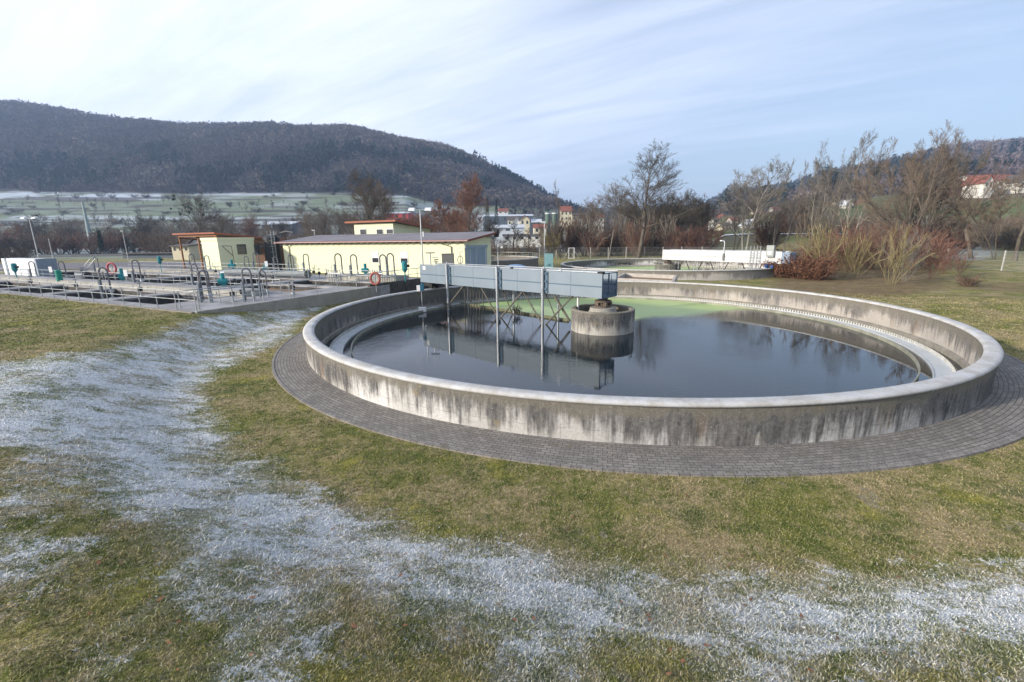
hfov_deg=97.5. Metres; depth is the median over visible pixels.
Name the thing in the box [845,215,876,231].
shrub
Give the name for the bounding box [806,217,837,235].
shrub
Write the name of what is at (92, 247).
shrub
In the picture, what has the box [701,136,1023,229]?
forest
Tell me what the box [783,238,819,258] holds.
shrub
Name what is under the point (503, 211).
house
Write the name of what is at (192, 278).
hose arch
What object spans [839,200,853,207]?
house
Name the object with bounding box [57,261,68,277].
hose arch
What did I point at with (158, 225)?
tree
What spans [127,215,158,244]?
tree
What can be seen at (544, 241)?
street lamp
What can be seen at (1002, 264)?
wire fence
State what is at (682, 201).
tree
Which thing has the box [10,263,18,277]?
gate actuator
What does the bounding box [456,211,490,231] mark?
tree
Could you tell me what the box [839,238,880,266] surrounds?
shrub
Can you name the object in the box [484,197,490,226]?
conifer
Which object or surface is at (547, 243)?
tree
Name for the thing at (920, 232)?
shrub
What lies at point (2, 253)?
shrub
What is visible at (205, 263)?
hose arch
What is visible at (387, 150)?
forest
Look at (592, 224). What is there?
sapling
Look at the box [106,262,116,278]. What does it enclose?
life ring
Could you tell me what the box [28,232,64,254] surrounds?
shrub
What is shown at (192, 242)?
house
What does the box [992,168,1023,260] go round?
tree
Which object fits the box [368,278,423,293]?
wall
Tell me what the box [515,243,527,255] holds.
shrub
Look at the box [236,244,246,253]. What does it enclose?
window
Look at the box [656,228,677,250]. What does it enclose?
shrub
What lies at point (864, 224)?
shrub
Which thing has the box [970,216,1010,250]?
shrub
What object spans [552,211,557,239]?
green silo
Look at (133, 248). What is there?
shrub
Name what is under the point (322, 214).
tree
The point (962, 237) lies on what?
shrub
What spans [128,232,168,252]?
shrub
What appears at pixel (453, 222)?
tree
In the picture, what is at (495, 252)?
shrub
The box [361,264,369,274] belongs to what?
mixer motor
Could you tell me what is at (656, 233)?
shrub
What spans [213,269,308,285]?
railing
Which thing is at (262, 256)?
carport
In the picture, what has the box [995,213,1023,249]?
shrub
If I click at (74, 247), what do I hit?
shrub
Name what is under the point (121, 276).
mixer motor
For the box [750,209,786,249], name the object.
shrub
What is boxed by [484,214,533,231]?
hall
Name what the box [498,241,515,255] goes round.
shrub
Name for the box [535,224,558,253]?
shrub
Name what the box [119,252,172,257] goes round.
long shed
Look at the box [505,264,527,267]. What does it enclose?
covered heap
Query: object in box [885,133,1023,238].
tree
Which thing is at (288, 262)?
hose arch
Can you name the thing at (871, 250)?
shrub
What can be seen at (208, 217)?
tree
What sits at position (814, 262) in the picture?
shrub
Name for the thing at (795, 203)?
tree
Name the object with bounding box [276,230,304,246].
shrub
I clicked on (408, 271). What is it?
railing
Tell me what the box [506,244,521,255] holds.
shrub
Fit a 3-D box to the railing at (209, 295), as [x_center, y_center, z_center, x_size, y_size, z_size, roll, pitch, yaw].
[-18.639,-2.943,28.561,0.120,1.028,4.820,6,14,26]
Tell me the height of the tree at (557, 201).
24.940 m
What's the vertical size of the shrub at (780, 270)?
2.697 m
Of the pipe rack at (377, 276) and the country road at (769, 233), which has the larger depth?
the country road at (769, 233)
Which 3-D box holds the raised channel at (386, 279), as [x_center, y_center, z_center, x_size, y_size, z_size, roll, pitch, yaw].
[-14.085,-6.160,43.451,8.700,0.527,1.950,6,14,26]
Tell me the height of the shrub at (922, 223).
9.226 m
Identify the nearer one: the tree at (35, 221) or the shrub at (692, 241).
the shrub at (692, 241)
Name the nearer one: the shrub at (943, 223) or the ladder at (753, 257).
the ladder at (753, 257)
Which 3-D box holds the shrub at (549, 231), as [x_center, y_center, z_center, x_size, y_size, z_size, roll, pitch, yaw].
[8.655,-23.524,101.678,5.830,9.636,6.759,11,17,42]
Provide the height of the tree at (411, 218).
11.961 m
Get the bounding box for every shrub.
[0,229,30,254]
[0,238,13,253]
[0,245,27,257]
[0,247,12,261]
[2,233,39,252]
[5,246,35,257]
[6,208,25,213]
[12,237,44,254]
[18,229,58,253]
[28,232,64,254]
[37,232,77,254]
[50,237,82,253]
[54,230,87,253]
[68,232,102,253]
[78,238,109,253]
[87,230,128,253]
[105,232,142,252]
[113,231,148,252]
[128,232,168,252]
[129,232,169,251]
[145,229,185,249]
[149,237,178,251]
[161,234,192,243]
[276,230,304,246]
[491,240,497,254]
[492,246,501,255]
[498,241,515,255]
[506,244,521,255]
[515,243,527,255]
[522,240,536,255]
[528,243,542,255]
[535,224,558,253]
[537,216,566,256]
[549,216,579,256]
[550,216,581,255]
[563,218,588,255]
[568,217,599,255]
[579,229,608,256]
[592,223,618,255]
[599,235,627,255]
[607,229,631,255]
[615,222,636,255]
[622,216,650,256]
[628,231,655,255]
[640,230,667,255]
[645,218,671,254]
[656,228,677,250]
[657,227,687,248]
[666,225,688,246]
[673,230,695,248]
[675,222,724,249]
[691,224,725,249]
[749,208,798,248]
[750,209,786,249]
[758,246,842,278]
[762,257,811,277]
[775,208,812,232]
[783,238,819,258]
[786,216,848,277]
[786,220,839,258]
[787,207,827,237]
[789,259,842,279]
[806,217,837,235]
[809,229,859,258]
[821,239,851,266]
[824,228,864,266]
[825,211,849,233]
[825,220,878,261]
[829,233,869,276]
[830,236,875,270]
[836,218,857,234]
[839,228,888,278]
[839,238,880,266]
[843,223,901,263]
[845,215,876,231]
[849,216,892,235]
[850,230,897,268]
[852,214,907,260]
[852,223,898,268]
[856,208,886,224]
[862,209,896,235]
[862,238,906,277]
[865,220,939,284]
[866,234,914,269]
[871,223,923,265]
[881,227,935,280]
[889,219,931,254]
[894,228,937,270]
[895,226,950,252]
[896,222,955,264]
[899,219,930,232]
[901,215,935,231]
[909,234,949,268]
[915,233,970,279]
[921,215,969,242]
[925,237,969,269]
[928,233,964,256]
[929,212,965,237]
[931,225,972,247]
[931,245,968,273]
[941,253,976,275]
[944,238,973,259]
[947,221,990,249]
[952,219,990,249]
[952,273,983,286]
[955,218,997,249]
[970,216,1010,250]
[983,220,1015,247]
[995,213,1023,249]
[996,214,1022,249]
[1001,220,1023,250]
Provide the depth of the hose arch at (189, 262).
57.67 m
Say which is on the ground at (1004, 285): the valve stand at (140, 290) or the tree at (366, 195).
the tree at (366, 195)
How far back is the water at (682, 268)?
72.00 m
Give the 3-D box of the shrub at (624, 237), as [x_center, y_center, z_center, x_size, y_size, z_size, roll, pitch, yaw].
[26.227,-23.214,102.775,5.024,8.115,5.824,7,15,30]
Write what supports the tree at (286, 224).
on the ground at (1004, 285)
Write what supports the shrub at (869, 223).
on the ground at (1004, 285)
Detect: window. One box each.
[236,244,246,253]
[254,244,260,254]
[360,229,366,233]
[371,252,378,262]
[376,229,383,233]
[386,229,393,233]
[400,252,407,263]
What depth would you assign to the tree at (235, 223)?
235.87 m
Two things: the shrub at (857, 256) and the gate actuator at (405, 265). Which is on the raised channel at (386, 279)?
the gate actuator at (405, 265)
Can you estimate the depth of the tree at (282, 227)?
229.97 m
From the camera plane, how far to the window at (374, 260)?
58.04 m
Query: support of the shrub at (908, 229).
on the ground at (1004, 285)
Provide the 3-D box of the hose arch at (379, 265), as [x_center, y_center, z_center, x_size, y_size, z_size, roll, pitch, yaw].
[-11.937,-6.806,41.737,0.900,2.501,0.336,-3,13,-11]
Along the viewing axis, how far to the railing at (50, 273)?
50.77 m
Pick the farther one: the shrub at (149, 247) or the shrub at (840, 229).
the shrub at (149, 247)
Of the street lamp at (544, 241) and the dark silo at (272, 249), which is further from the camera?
the dark silo at (272, 249)
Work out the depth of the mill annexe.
328.75 m
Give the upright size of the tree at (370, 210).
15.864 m
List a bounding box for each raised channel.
[0,274,266,296]
[96,267,277,276]
[327,273,408,281]
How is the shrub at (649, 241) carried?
on the ground at (1004, 285)
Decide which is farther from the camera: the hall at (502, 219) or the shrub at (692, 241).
the hall at (502, 219)
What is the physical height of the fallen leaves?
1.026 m
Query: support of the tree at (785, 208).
on the ground at (1004, 285)
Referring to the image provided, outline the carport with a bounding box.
[172,232,284,268]
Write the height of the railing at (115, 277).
1.028 m
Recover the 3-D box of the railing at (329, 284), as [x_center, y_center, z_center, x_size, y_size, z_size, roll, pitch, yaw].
[-13.235,-4.308,33.979,0.120,1.128,7.820,6,14,26]
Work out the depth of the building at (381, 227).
71.73 m
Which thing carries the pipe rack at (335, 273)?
on the basin block
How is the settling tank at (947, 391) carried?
on the ground at (1004, 285)
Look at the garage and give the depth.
195.20 m
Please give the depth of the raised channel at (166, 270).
59.65 m
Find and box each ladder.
[78,259,95,273]
[748,246,754,268]
[755,246,760,268]
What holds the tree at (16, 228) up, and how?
on the ground at (1004, 285)
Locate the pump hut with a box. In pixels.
[200,237,260,269]
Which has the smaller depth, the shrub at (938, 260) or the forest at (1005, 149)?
the shrub at (938, 260)
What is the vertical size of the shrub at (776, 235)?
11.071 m
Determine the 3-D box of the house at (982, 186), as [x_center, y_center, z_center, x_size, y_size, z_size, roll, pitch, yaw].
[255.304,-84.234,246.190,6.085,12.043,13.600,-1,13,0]
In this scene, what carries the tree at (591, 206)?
on the ground at (1004, 285)
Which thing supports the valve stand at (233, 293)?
on the basin block
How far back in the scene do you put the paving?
10.43 m
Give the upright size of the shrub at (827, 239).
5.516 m
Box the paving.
[272,331,1023,476]
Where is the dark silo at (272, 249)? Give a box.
[261,230,292,269]
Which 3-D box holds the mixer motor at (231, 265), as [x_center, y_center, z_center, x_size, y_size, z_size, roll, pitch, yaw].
[-34.719,-9.423,55.606,0.806,1.300,0.572,-5,13,-17]
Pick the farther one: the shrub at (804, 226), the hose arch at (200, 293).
the shrub at (804, 226)
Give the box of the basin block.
[0,270,415,313]
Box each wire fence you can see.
[539,247,765,257]
[914,249,1023,271]
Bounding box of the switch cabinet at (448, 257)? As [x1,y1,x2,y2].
[442,253,454,262]
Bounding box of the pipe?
[223,269,310,278]
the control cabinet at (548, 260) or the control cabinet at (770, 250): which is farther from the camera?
the control cabinet at (770, 250)
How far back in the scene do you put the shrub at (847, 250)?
50.24 m
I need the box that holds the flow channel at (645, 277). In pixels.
[618,273,676,281]
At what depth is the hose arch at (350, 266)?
43.05 m
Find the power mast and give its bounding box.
[74,202,95,253]
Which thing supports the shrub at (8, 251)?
on the ground at (1004, 285)
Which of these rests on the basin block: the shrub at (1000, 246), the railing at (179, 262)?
the railing at (179, 262)
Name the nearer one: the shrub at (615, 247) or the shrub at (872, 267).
the shrub at (872, 267)
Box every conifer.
[96,230,106,253]
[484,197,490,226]
[494,199,498,224]
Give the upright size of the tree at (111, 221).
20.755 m
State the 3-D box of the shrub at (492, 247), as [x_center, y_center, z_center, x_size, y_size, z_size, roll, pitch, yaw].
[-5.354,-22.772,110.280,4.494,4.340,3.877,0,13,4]
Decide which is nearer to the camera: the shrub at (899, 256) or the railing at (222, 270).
the shrub at (899, 256)
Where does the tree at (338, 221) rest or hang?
on the ground at (1004, 285)
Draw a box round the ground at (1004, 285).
[0,113,1023,681]
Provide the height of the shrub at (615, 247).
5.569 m
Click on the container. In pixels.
(42, 264)
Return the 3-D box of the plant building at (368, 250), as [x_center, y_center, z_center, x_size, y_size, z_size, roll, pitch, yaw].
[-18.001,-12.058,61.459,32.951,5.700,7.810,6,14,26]
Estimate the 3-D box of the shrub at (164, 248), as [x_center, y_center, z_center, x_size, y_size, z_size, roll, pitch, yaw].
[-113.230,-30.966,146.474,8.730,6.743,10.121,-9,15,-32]
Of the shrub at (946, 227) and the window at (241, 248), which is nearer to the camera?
the window at (241, 248)
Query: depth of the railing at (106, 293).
29.42 m
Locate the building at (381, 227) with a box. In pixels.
[345,220,438,233]
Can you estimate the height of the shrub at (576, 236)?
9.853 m
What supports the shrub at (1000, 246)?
on the ground at (1004, 285)
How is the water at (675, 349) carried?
in the settling tank at (947, 391)
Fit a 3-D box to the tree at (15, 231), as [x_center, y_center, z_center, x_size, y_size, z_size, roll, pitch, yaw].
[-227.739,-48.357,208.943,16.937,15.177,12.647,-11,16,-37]
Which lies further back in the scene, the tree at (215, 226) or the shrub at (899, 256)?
the tree at (215, 226)
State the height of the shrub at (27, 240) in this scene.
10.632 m
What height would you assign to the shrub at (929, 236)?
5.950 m
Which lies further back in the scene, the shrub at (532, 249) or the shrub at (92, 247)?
the shrub at (92, 247)
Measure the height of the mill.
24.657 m
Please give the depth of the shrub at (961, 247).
71.88 m
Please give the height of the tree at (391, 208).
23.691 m
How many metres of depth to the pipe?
47.91 m
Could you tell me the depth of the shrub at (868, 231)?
56.19 m
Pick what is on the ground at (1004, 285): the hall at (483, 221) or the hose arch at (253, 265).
the hall at (483, 221)
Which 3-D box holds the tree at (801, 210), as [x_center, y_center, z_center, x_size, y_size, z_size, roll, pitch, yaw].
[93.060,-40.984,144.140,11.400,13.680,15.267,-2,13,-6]
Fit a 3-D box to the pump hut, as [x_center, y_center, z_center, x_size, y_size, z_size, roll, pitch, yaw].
[-39.759,-12.121,64.149,4.228,5.200,6.093,6,14,26]
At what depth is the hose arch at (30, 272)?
48.23 m
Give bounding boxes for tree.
[0,222,10,236]
[1,223,23,238]
[2,220,43,244]
[15,222,57,251]
[18,211,49,252]
[48,221,76,251]
[53,216,87,241]
[66,219,93,238]
[86,213,119,234]
[91,227,111,238]
[101,227,119,251]
[106,226,130,251]
[117,212,153,252]
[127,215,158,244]
[137,219,159,249]
[148,219,175,239]
[153,215,192,238]
[157,225,182,238]
[158,217,196,240]
[171,190,222,232]
[180,219,212,232]
[193,211,240,232]
[202,217,230,232]
[211,212,242,233]
[222,215,245,233]
[234,212,266,236]
[238,219,262,236]
[256,222,275,236]
[259,225,274,235]
[272,219,296,236]
[272,220,293,238]
[289,208,334,238]
[294,204,344,237]
[326,208,350,234]
[337,202,375,234]
[338,213,358,233]
[339,166,406,225]
[367,180,398,219]
[401,215,416,223]
[410,211,440,232]
[418,213,449,231]
[422,199,459,232]
[441,172,491,231]
[442,208,467,231]
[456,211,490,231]
[480,218,504,254]
[504,222,523,252]
[521,227,534,244]
[542,234,560,257]
[553,180,562,245]
[561,194,615,251]
[590,181,641,252]
[596,138,710,257]
[617,202,650,249]
[630,206,664,240]
[637,193,669,250]
[653,201,691,236]
[654,191,689,227]
[662,187,702,229]
[670,192,725,245]
[676,206,719,247]
[693,198,729,249]
[713,176,776,249]
[717,155,798,249]
[768,158,794,244]
[776,197,802,232]
[779,192,815,234]
[783,160,808,250]
[800,156,841,246]
[811,127,895,235]
[825,148,858,234]
[851,119,974,243]
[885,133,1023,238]
[893,137,1012,257]
[947,172,1023,259]
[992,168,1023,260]
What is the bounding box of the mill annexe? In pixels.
[572,213,587,236]
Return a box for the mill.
[559,206,571,240]
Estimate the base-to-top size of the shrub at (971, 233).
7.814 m
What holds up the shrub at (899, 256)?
on the ground at (1004, 285)
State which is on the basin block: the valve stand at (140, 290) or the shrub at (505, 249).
the valve stand at (140, 290)
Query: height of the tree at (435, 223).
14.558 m
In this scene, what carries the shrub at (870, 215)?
on the ground at (1004, 285)
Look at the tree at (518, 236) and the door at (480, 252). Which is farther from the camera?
the tree at (518, 236)
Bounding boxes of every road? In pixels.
[0,261,204,269]
[723,233,859,235]
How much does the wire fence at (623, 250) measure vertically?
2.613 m
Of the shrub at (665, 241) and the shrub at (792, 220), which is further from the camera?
the shrub at (792, 220)
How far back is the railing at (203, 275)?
44.77 m
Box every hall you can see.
[260,221,306,236]
[386,212,413,222]
[435,215,484,231]
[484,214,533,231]
[491,224,524,245]
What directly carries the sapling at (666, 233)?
on the ground at (1004, 285)
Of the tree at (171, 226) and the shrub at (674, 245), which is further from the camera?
the tree at (171, 226)
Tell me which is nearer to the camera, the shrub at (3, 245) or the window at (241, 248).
the window at (241, 248)
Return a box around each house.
[186,237,201,243]
[498,208,508,214]
[507,216,518,224]
[512,217,520,224]
[520,215,530,233]
[531,219,541,233]
[533,224,546,242]
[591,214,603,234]
[715,222,731,229]
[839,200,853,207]
[961,174,994,197]
[1005,174,1023,193]
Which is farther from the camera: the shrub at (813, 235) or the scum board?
the shrub at (813, 235)
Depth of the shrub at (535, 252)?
109.81 m
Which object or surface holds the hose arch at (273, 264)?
on the raised channel at (166, 270)
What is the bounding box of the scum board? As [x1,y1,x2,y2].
[459,302,567,320]
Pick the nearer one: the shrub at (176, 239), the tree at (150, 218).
the shrub at (176, 239)
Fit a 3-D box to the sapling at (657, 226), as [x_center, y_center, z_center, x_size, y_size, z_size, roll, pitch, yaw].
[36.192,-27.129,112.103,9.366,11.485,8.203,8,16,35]
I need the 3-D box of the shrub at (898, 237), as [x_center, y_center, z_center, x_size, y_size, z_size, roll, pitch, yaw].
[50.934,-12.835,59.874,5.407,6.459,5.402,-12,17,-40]
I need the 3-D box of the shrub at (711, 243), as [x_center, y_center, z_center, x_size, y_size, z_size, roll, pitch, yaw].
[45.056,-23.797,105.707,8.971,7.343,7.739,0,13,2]
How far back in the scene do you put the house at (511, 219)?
319.54 m
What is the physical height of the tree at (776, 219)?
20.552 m
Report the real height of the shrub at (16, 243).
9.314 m
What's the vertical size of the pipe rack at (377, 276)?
1.150 m
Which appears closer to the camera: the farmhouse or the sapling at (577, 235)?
the sapling at (577, 235)
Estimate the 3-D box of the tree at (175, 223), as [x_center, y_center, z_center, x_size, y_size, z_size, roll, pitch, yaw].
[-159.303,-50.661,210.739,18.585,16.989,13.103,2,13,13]
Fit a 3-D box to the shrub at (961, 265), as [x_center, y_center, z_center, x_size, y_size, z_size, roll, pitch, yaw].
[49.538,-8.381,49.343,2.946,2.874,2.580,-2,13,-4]
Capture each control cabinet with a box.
[545,254,552,268]
[766,245,775,256]
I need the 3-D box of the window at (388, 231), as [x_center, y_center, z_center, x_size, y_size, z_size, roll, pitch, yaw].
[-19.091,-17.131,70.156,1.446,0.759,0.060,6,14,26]
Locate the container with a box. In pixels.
[1,258,57,276]
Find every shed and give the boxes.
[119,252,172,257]
[168,244,203,259]
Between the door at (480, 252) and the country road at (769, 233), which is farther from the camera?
the country road at (769, 233)
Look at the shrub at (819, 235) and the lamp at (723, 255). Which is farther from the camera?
the lamp at (723, 255)
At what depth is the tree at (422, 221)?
128.62 m
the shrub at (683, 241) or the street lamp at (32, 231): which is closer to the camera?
the street lamp at (32, 231)
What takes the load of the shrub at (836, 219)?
on the ground at (1004, 285)
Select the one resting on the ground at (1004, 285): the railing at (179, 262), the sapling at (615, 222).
the sapling at (615, 222)
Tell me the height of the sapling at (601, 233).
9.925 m
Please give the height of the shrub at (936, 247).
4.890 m
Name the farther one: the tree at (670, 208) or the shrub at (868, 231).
the tree at (670, 208)
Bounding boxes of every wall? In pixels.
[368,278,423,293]
[424,284,457,288]
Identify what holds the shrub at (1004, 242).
on the ground at (1004, 285)
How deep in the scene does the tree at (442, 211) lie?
123.25 m
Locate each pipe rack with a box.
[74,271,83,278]
[328,270,340,282]
[369,270,382,282]
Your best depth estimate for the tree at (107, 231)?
198.41 m
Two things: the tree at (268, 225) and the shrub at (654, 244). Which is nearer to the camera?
the shrub at (654, 244)
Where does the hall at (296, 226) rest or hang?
on the ground at (1004, 285)
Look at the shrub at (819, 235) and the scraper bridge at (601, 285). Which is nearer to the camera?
the scraper bridge at (601, 285)
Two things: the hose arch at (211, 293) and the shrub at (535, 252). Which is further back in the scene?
the shrub at (535, 252)
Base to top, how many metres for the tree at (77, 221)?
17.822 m
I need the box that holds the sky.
[0,0,1023,207]
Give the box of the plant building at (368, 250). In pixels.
[274,229,499,276]
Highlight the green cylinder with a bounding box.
[54,270,62,280]
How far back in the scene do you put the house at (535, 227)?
252.67 m
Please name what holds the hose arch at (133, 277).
on the raised channel at (93, 282)
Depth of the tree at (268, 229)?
190.24 m
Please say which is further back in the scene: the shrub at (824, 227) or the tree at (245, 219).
the tree at (245, 219)
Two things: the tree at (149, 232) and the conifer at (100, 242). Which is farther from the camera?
the tree at (149, 232)
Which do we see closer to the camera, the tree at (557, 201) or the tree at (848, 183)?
the tree at (848, 183)
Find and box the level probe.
[417,283,426,311]
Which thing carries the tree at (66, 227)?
on the ground at (1004, 285)
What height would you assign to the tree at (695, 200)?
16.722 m
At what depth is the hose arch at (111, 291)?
31.72 m
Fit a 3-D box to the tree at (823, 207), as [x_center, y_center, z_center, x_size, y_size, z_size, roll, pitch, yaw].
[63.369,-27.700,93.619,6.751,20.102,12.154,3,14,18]
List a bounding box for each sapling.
[563,216,589,255]
[572,209,612,255]
[584,217,615,255]
[596,213,636,255]
[609,209,642,254]
[626,208,669,254]
[647,212,675,253]
[651,210,691,248]
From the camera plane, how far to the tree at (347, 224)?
234.60 m
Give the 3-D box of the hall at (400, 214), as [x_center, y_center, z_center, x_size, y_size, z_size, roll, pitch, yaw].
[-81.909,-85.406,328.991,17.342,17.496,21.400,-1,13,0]
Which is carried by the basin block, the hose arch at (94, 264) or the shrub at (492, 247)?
the hose arch at (94, 264)
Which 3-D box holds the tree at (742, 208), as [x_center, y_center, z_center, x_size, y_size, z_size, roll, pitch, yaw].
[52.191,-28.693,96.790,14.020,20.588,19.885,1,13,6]
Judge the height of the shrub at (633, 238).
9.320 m
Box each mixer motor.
[117,268,126,281]
[217,273,228,286]
[228,260,235,268]
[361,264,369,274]
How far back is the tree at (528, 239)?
115.20 m
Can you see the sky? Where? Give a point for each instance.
(570, 93)
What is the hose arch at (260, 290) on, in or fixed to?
on the basin block
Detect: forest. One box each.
[0,98,587,231]
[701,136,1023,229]
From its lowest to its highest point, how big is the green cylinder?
1.070 m
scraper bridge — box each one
[420,262,617,324]
[662,249,796,269]
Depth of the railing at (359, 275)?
42.19 m
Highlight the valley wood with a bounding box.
[498,171,707,235]
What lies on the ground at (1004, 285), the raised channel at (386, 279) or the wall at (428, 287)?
the wall at (428, 287)
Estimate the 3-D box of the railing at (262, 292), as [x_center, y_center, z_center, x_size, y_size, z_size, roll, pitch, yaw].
[-16.361,-2.852,27.802,0.120,1.128,5.970,6,14,26]
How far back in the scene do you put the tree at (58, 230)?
199.59 m
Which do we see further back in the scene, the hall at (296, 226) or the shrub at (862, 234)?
the hall at (296, 226)
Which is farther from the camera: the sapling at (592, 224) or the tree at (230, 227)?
the tree at (230, 227)
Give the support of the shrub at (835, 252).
on the ground at (1004, 285)
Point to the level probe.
(420, 287)
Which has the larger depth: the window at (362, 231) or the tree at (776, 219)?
the tree at (776, 219)
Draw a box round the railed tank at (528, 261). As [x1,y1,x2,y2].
[491,252,537,267]
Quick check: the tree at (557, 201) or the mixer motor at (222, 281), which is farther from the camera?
the tree at (557, 201)
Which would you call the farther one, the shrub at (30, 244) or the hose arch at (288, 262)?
the shrub at (30, 244)
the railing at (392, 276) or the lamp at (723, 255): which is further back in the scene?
the lamp at (723, 255)
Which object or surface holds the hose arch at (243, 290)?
on the basin block
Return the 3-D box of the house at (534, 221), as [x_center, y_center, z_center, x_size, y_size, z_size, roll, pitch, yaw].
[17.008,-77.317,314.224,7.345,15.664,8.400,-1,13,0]
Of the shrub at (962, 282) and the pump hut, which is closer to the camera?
the shrub at (962, 282)
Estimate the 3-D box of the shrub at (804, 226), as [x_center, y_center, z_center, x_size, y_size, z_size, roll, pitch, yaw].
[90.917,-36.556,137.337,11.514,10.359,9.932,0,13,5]
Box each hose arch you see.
[28,261,38,276]
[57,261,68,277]
[92,257,100,272]
[97,267,115,297]
[130,259,143,282]
[188,254,196,269]
[190,264,197,284]
[196,270,212,302]
[199,269,212,301]
[204,255,211,269]
[240,267,256,301]
[252,252,260,269]
[257,270,268,297]
[272,256,279,269]
[287,255,295,270]
[302,254,311,274]
[333,253,344,280]
[349,254,358,274]
[378,254,386,275]
[386,253,396,275]
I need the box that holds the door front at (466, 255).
[465,247,486,264]
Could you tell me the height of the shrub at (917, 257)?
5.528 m
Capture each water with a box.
[326,298,962,397]
[607,267,735,269]
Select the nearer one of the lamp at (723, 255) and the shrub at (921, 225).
the lamp at (723, 255)
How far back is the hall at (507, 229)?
228.49 m
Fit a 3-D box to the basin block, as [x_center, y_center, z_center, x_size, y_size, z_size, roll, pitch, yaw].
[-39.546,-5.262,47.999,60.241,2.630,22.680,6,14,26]
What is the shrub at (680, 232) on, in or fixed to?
on the ground at (1004, 285)
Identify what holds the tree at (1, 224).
on the ground at (1004, 285)
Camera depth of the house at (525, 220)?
309.59 m
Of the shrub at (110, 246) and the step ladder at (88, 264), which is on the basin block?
the step ladder at (88, 264)
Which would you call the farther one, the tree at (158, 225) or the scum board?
the tree at (158, 225)
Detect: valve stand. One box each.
[137,282,143,295]
[228,286,235,301]
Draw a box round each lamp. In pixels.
[20,217,38,257]
[408,207,431,264]
[541,221,544,266]
[720,240,724,260]
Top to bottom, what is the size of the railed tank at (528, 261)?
2.600 m
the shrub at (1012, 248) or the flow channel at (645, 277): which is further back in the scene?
the shrub at (1012, 248)
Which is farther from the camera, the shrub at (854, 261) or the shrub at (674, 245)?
the shrub at (674, 245)
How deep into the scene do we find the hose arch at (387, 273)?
41.73 m
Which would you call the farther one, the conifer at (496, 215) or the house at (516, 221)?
the conifer at (496, 215)
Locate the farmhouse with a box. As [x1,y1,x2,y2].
[957,174,1010,194]
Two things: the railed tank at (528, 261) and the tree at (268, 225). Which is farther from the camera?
the tree at (268, 225)
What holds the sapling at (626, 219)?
on the ground at (1004, 285)
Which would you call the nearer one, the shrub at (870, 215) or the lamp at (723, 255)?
the lamp at (723, 255)
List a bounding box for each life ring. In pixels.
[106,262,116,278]
[369,272,380,291]
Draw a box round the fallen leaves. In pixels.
[45,265,965,674]
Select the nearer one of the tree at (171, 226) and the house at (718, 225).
the tree at (171, 226)
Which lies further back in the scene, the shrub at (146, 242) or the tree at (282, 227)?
the tree at (282, 227)
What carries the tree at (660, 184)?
on the ground at (1004, 285)
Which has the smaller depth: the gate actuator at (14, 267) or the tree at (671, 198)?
the gate actuator at (14, 267)
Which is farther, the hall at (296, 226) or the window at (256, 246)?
the hall at (296, 226)
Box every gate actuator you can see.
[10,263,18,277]
[157,256,162,272]
[402,261,409,281]
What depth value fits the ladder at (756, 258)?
51.86 m
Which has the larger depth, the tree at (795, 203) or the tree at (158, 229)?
the tree at (158, 229)
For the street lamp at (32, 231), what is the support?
on the ground at (1004, 285)
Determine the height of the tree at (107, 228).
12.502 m
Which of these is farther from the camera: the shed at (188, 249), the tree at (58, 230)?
the tree at (58, 230)
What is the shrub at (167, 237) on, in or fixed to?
on the ground at (1004, 285)
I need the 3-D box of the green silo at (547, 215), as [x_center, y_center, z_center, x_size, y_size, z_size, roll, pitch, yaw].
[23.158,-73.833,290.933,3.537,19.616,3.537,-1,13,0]
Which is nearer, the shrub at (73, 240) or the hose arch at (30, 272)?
the hose arch at (30, 272)
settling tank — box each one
[303,280,1003,445]
[561,258,783,279]
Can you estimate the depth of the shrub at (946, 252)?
54.93 m
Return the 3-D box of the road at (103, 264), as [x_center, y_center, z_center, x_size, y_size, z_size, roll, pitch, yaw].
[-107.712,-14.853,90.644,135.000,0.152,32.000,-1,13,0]
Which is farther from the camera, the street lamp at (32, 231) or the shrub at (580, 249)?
the shrub at (580, 249)
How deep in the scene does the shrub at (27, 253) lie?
119.55 m
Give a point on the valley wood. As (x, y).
(530, 211)
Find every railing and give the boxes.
[0,268,103,279]
[0,279,196,310]
[104,272,281,292]
[128,261,237,268]
[156,267,254,282]
[158,265,309,278]
[177,283,253,307]
[196,282,290,310]
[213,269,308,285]
[239,263,411,277]
[292,273,373,297]
[327,270,391,281]
[378,268,418,280]
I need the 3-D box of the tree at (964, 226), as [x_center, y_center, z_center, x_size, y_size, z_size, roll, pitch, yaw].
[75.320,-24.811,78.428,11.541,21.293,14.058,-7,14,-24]
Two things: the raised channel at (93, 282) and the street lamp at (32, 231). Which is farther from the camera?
the street lamp at (32, 231)
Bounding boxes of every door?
[467,248,475,263]
[476,248,484,265]
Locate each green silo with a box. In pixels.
[545,211,550,239]
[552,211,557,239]
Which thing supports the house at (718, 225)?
on the ground at (1004, 285)
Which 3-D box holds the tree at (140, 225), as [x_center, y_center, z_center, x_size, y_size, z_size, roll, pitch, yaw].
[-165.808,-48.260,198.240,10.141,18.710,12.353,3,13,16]
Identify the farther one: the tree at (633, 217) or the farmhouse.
the farmhouse
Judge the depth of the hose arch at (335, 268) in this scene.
43.27 m
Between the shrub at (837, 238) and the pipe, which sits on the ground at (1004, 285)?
the shrub at (837, 238)
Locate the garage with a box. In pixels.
[502,234,540,246]
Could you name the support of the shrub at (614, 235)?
on the ground at (1004, 285)

